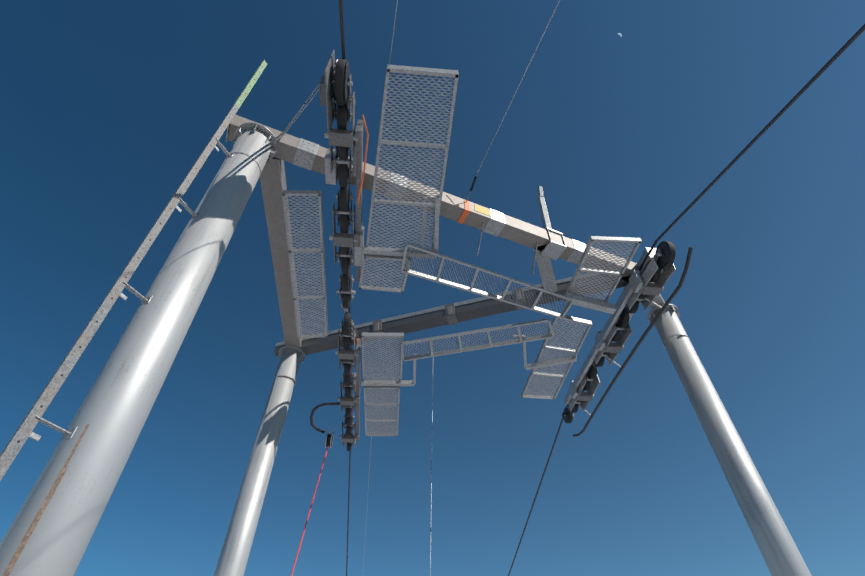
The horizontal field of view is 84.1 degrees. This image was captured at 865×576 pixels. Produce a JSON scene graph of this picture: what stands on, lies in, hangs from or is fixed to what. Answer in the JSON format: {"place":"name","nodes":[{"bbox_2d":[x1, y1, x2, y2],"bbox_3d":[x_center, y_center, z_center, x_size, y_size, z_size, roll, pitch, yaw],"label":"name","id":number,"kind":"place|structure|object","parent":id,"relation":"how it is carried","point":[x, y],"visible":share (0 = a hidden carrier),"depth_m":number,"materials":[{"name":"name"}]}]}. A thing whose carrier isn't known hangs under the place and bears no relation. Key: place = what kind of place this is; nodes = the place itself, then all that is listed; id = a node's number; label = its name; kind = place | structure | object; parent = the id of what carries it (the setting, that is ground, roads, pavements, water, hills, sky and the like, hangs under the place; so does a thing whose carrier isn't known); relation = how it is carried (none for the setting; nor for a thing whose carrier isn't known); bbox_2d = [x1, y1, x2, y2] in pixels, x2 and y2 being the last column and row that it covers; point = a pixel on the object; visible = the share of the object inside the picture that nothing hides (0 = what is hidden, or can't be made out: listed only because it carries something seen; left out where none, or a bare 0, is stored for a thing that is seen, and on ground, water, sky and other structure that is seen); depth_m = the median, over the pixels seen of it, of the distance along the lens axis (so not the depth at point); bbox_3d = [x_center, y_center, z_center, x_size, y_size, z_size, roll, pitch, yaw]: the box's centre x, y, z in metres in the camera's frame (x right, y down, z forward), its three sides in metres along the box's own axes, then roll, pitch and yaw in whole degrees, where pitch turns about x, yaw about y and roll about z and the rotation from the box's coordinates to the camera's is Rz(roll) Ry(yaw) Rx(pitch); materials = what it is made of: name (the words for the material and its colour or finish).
{"place":"outdoors","nodes":[
{"label":"outdoors","id":0,"kind":"place"},
{"bbox_2d":[2,424,89,575],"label":"leg seam","id":1,"kind":"object","parent":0,"point":[16,555],"visible":1,"depth_m":3.27,"materials":[{"name":"metal"}]},
{"bbox_2d":[291,402,339,575],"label":"cable","id":2,"kind":"object","parent":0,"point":[329,440],"visible":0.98,"depth_m":11.90,"materials":[{"name":"red rubber"}]},
{"bbox_2d":[0,0,864,575],"label":"sky","id":3,"kind":"structure","parent":0,"point":[107,107],"materials":[{"name":"blue"}]},
{"bbox_2d":[363,0,559,575],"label":"cables","id":4,"kind":"object","parent":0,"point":[473,183],"visible":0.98,"depth_m":7.29,"materials":[{"name":"silver metal"}]},
{"bbox_2d":[339,0,864,575],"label":"haul rope","id":5,"kind":"object","parent":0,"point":[801,92],"visible":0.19,"depth_m":6.87,"materials":[{"name":"metal"}]},
{"bbox_3d":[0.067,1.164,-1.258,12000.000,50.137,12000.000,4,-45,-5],"label":"snowy ground","id":6,"kind":"structure","parent":0,"visible":0},
{"bbox_2d":[0,122,277,575],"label":"leg","id":7,"kind":"object","parent":6,"relation":"on","point":[114,409],"visible":0.94,"depth_m":4.08,"materials":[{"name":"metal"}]},
{"bbox_2d":[0,60,266,480],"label":"access rail","id":8,"kind":"object","parent":7,"relation":"attached to","point":[19,438],"visible":1,"depth_m":4.31,"materials":[{"name":"metal"}]},
{"bbox_2d":[226,115,641,281],"bbox_3d":[0.504,-1.902,9.079,7.950,1.964,0.369,17,-48,-17],"label":"cross arm","id":9,"kind":"object","parent":7,"relation":"on","point":[303,153],"visible":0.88,"depth_m":8.51},
{"bbox_2d":[361,196,616,385],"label":"platform hangers","id":10,"kind":"object","parent":9,"relation":"hanging from","point":[585,302],"visible":0.9,"depth_m":9.32,"materials":[{"name":"metal"}]},
{"bbox_2d":[364,386,399,435],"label":"platform","id":11,"kind":"structure","parent":10,"relation":"attached to","point":[379,405],"depth_m":12.04,"materials":[{"name":"metal"}]},
{"bbox_2d":[361,332,403,380],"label":"platform","id":12,"kind":"structure","parent":10,"relation":"on","point":[370,336],"depth_m":10.67,"materials":[{"name":"metal"}]},
{"bbox_2d":[366,65,458,250],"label":"platform","id":13,"kind":"structure","parent":10,"relation":"on","point":[421,71],"depth_m":7.16,"materials":[{"name":"metal"}]},
{"bbox_2d":[401,318,553,360],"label":"walkway","id":14,"kind":"structure","parent":10,"relation":"attached to","point":[477,346],"depth_m":10.02,"materials":[{"name":"metal"}]},
{"bbox_2d":[401,243,573,317],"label":"walkway","id":15,"kind":"structure","parent":10,"relation":"attached to","point":[471,289],"depth_m":8.83,"materials":[{"name":"metal"}]},
{"bbox_2d":[358,254,410,292],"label":"platform","id":16,"kind":"structure","parent":15,"relation":"on","point":[367,257],"depth_m":8.71,"materials":[{"name":"metal"}]},
{"bbox_2d":[521,315,591,398],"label":"platform","id":17,"kind":"structure","parent":10,"relation":"on","point":[552,371],"depth_m":10.65,"materials":[{"name":"metal"}]},
{"bbox_2d":[565,236,641,302],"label":"platform","id":18,"kind":"structure","parent":10,"relation":"attached to","point":[599,240],"depth_m":8.90,"materials":[{"name":"metal"}]},
{"bbox_2d":[214,346,304,575],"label":"leg","id":19,"kind":"object","parent":6,"relation":"on","point":[236,548],"visible":1,"depth_m":9.08,"materials":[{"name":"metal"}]},
{"bbox_2d":[274,263,640,358],"bbox_3d":[0.241,0.610,10.531,8.223,0.341,0.341,-13,-47,12],"label":"cross arm","id":20,"kind":"object","parent":19,"relation":"on","point":[458,312],"visible":0.65,"depth_m":10.40},
{"bbox_2d":[260,59,664,346],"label":"frame beams","id":21,"kind":"structure","parent":19,"relation":"on","point":[273,181],"depth_m":9.16,"materials":[{"name":"metal"}]},
{"bbox_2d":[319,50,368,308],"bbox_3d":[-1.415,-1.259,7.897,0.664,0.750,4.770,4,-45,-5],"label":"sheave train","id":22,"kind":"object","parent":21,"relation":"attached to","point":[336,84],"visible":1,"depth_m":7.27,"materials":[{"name":"grey metal"}]},
{"bbox_2d":[335,313,360,450],"bbox_3d":[-2.056,2.616,11.854,0.525,0.545,5.640,4,-45,-5],"label":"sheave train","id":23,"kind":"object","parent":21,"relation":"attached to","point":[347,353],"visible":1,"depth_m":11.30,"materials":[{"name":"grey metal"}]},
{"bbox_2d":[282,190,327,338],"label":"platform","id":24,"kind":"structure","parent":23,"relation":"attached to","point":[302,251],"depth_m":8.62,"materials":[{"name":"metal"}]},
{"bbox_2d":[562,241,692,436],"bbox_3d":[3.920,1.574,10.832,0.677,0.741,6.670,4,-45,-5],"label":"sheave train","id":25,"kind":"object","parent":21,"relation":"attached to","point":[641,289],"visible":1,"depth_m":10.03,"materials":[{"name":"grey metal"}]},
{"bbox_2d":[647,304,811,575],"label":"leg","id":26,"kind":"object","parent":6,"relation":"on","point":[778,548],"visible":0.96,"depth_m":7.96,"materials":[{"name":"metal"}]}
]}

